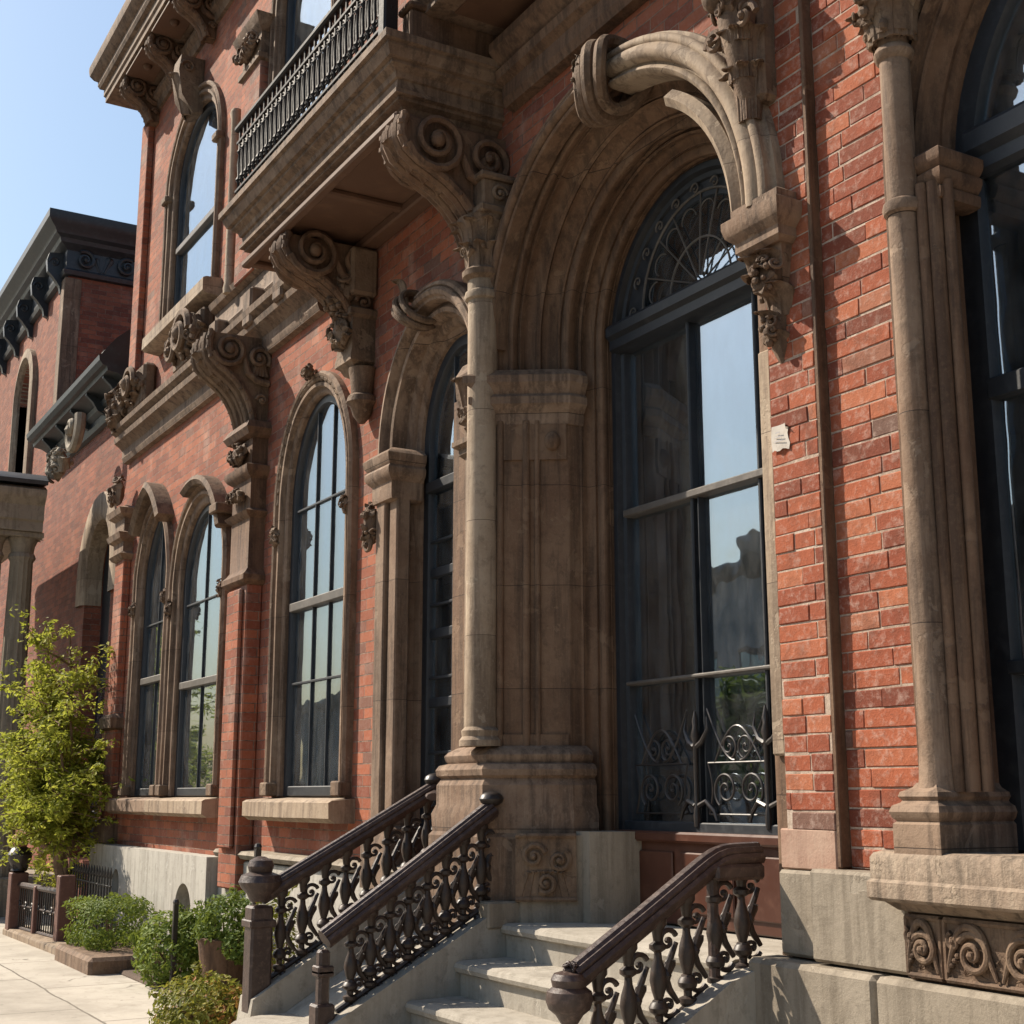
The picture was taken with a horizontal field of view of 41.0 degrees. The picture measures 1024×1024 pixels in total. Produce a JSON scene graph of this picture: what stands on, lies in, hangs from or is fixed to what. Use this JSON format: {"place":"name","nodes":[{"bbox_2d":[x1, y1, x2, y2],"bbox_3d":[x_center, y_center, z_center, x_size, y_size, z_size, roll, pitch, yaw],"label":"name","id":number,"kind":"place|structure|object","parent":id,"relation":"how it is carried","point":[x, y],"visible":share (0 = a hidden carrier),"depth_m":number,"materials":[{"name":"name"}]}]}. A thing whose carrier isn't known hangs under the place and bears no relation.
{"place":"outdoors","nodes":[
{"label":"outdoors","id":0,"kind":"place"},
{"bbox_2d":[0,0,144,290],"label":"sky","id":1,"kind":"structure","parent":0,"point":[63,147],"materials":[{"name":"blue"}]},
{"bbox_2d":[0,915,182,1023],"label":"pavement","id":2,"kind":"structure","parent":0,"point":[38,986],"depth_m":9.86,"materials":[{"name":"concrete"}]},
{"bbox_2d":[0,471,55,916],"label":"stone portico","id":3,"kind":"structure","parent":2,"relation":"on","point":[23,497],"depth_m":16.91,"materials":[{"name":"grey stone"}]},
{"bbox_2d":[2,926,78,954],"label":"fence kerb","id":4,"kind":"structure","parent":2,"relation":"on","point":[46,944],"depth_m":13.05,"materials":[{"name":"stone"}]},
{"bbox_2d":[5,833,75,941],"bbox_3d":[-4.627,3.705,13.512,0.279,1.010,1.755,9,-15,-36],"label":"iron fence","id":5,"kind":"object","parent":4,"relation":"on","point":[20,887],"visible":0.88,"depth_m":13.48,"materials":[{"name":"metal"}]},
{"bbox_2d":[0,207,136,846],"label":"corner house","id":6,"kind":"structure","parent":2,"relation":"on","point":[66,295],"depth_m":20.73,"materials":[{"name":"brick"}]},
{"bbox_2d":[26,329,130,916],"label":"wing house","id":7,"kind":"structure","parent":2,"relation":"on","point":[71,435],"depth_m":17.41,"materials":[{"name":"brick"}]},
{"bbox_2d":[87,545,110,855],"bbox_3d":[-4.882,2.113,16.682,0.095,4.110,1.320,7,-13,-29],"label":"door","id":8,"kind":"structure","parent":7,"relation":"in","point":[105,611],"depth_m":17.15,"materials":[{"name":"paint"}]},
{"bbox_2d":[55,942,168,974],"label":"planter kerb","id":9,"kind":"structure","parent":2,"relation":"on","point":[114,960],"depth_m":11.08,"materials":[{"name":"brown stone"}]},
{"bbox_2d":[60,892,154,951],"bbox_3d":[-3.472,3.587,11.786,0.670,0.592,0.998,7,-13,-29],"label":"boxwood","id":10,"kind":"object","parent":9,"relation":"on","point":[106,939],"visible":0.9,"depth_m":11.59,"materials":[{"name":"green plant"}]},
{"bbox_2d":[74,938,213,1001],"bbox_3d":[-2.683,3.657,10.759,0.600,0.070,7.000,7,-13,-29],"label":"flower bed","id":11,"kind":"object","parent":2,"relation":"on","point":[129,973],"visible":0.07,"depth_m":10.56,"materials":[{"name":"soil"}]},
{"bbox_2d":[0,604,134,932],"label":"young tree","id":12,"kind":"object","parent":11,"relation":"on","point":[50,779],"visible":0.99,"depth_m":13.91,"materials":[{"name":"green plant"}]},
{"bbox_2d":[70,861,112,930],"bbox_3d":[-4.068,3.760,13.135,0.035,0.750,1.650,7,-13,-29],"label":"garden railing","id":13,"kind":"object","parent":11,"relation":"on","point":[102,873],"visible":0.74,"depth_m":13.09,"materials":[{"name":"black metal"}]},
{"bbox_2d":[128,900,213,988],"bbox_3d":[-2.523,3.276,10.246,0.650,0.692,0.825,7,-13,-29],"label":"garden shrub","id":14,"kind":"object","parent":11,"relation":"on","point":[186,951],"visible":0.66,"depth_m":10.09,"materials":[{"name":"green plant"}]},
{"bbox_2d":[169,899,178,987],"bbox_3d":[-2.464,3.158,9.989,0.047,0.655,0.047,-9,-15,36],"label":"iron stake","id":15,"kind":"object","parent":11,"relation":"on","point":[175,923],"visible":0.83,"depth_m":9.99,"materials":[{"name":"black metal"}]},
{"bbox_2d":[196,936,242,990],"bbox_3d":[-2.038,3.235,9.753,0.430,0.410,0.430,7,-13,-29],"label":"flower pot","id":16,"kind":"object","parent":11,"relation":"on","point":[211,958],"visible":0.3,"depth_m":9.60,"materials":[{"name":"brown ceramic"}]},
{"bbox_2d":[193,884,250,964],"bbox_3d":[-2.021,3.055,9.719,0.512,0.791,0.740,1,-12,-6],"label":"garden shrub","id":17,"kind":"object","parent":16,"relation":"in","point":[209,915],"visible":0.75,"depth_m":9.64,"materials":[{"name":"green plant"}]},
{"bbox_2d":[251,843,261,904],"bbox_3d":[-1.708,2.747,9.069,0.056,1.088,0.100,7,-13,-29],"label":"iron stake","id":18,"kind":"object","parent":11,"relation":"on","point":[257,849],"visible":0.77,"depth_m":9.13,"materials":[{"name":"black metal"}]},
{"bbox_2d":[146,960,241,1023],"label":"garden shrub","id":19,"kind":"object","parent":2,"relation":"on","point":[221,1006],"visible":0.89,"depth_m":8.10,"materials":[{"name":"green plant"}]},
{"bbox_2d":[231,877,782,1023],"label":"entrance steps","id":20,"kind":"structure","parent":2,"relation":"on","point":[475,971],"depth_m":6.43,"materials":[{"name":"stone"}]},
{"bbox_2d":[238,773,440,1013],"bbox_3d":[-0.873,2.177,7.385,1.209,1.524,0.324,6,-13,-26],"label":"stair railing","id":21,"kind":"object","parent":20,"relation":"on","point":[261,881],"visible":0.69,"depth_m":7.35,"materials":[{"name":"black metal"}]},
{"bbox_2d":[309,791,503,1023],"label":"stair railing","id":22,"kind":"object","parent":20,"relation":"on","point":[353,917],"visible":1,"depth_m":6.65,"materials":[{"name":"black metal"}]},
{"bbox_2d":[545,842,765,1023],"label":"stair railing","id":23,"kind":"object","parent":20,"relation":"on","point":[571,997],"visible":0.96,"depth_m":5.07,"materials":[{"name":"black metal"}]},
{"bbox_2d":[86,0,1023,1023],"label":"brick townhouse","id":24,"kind":"structure","parent":2,"relation":"on","point":[486,356],"depth_m":7.25,"materials":[{"name":"brick"}]},
{"bbox_2d":[105,482,174,814],"bbox_3d":[-3.505,1.299,13.357,0.386,3.221,1.400,7,-13,-29],"label":"arched window","id":25,"kind":"structure","parent":24,"relation":"in","point":[153,514],"depth_m":13.55,"materials":[{"name":"blue paint"}]},
{"bbox_2d":[142,54,225,356],"bbox_3d":[-3.221,-3.172,13.634,0.550,2.812,2.020,7,-13,-29],"label":"arched window","id":26,"kind":"structure","parent":24,"relation":"in","point":[192,201],"depth_m":13.76,"materials":[{"name":"blue paint"}]},
{"bbox_2d":[143,475,232,817],"bbox_3d":[-2.762,1.158,12.079,0.387,2.981,1.780,7,-13,-29],"label":"arched window","id":27,"kind":"structure","parent":24,"relation":"in","point":[195,611],"depth_m":12.25,"materials":[{"name":"glass"}]},
{"bbox_2d":[242,363,358,823],"bbox_3d":[-1.417,0.539,9.840,0.387,3.289,1.640,7,-13,-29],"label":"arched window","id":28,"kind":"structure","parent":24,"relation":"in","point":[314,531],"depth_m":9.94,"materials":[{"name":"glass"}]},
{"bbox_2d":[268,0,339,151],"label":"arched window","id":29,"kind":"structure","parent":24,"relation":"in","point":[294,21],"depth_m":11.74,"materials":[{"name":"blue paint"}]},
{"bbox_2d":[360,279,467,888],"bbox_3d":[-0.441,0.337,8.173,0.503,3.747,1.671,7,-13,-29],"label":"side doorway","id":30,"kind":"structure","parent":24,"relation":"in","point":[410,478],"depth_m":8.52,"materials":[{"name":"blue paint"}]},
{"bbox_2d":[771,423,789,451],"bbox_3d":[1.071,-0.297,5.483,0.020,0.110,0.101,7,-13,-29],"label":"paper notice","id":31,"kind":"object","parent":24,"relation":"attached to","point":[780,440],"visible":1,"depth_m":5.49,"materials":[{"name":"white paper"}]},
{"bbox_2d":[844,0,1023,995],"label":"arched window","id":32,"kind":"structure","parent":24,"relation":"in","point":[951,71],"depth_m":4.76,"materials":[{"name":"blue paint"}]}
]}

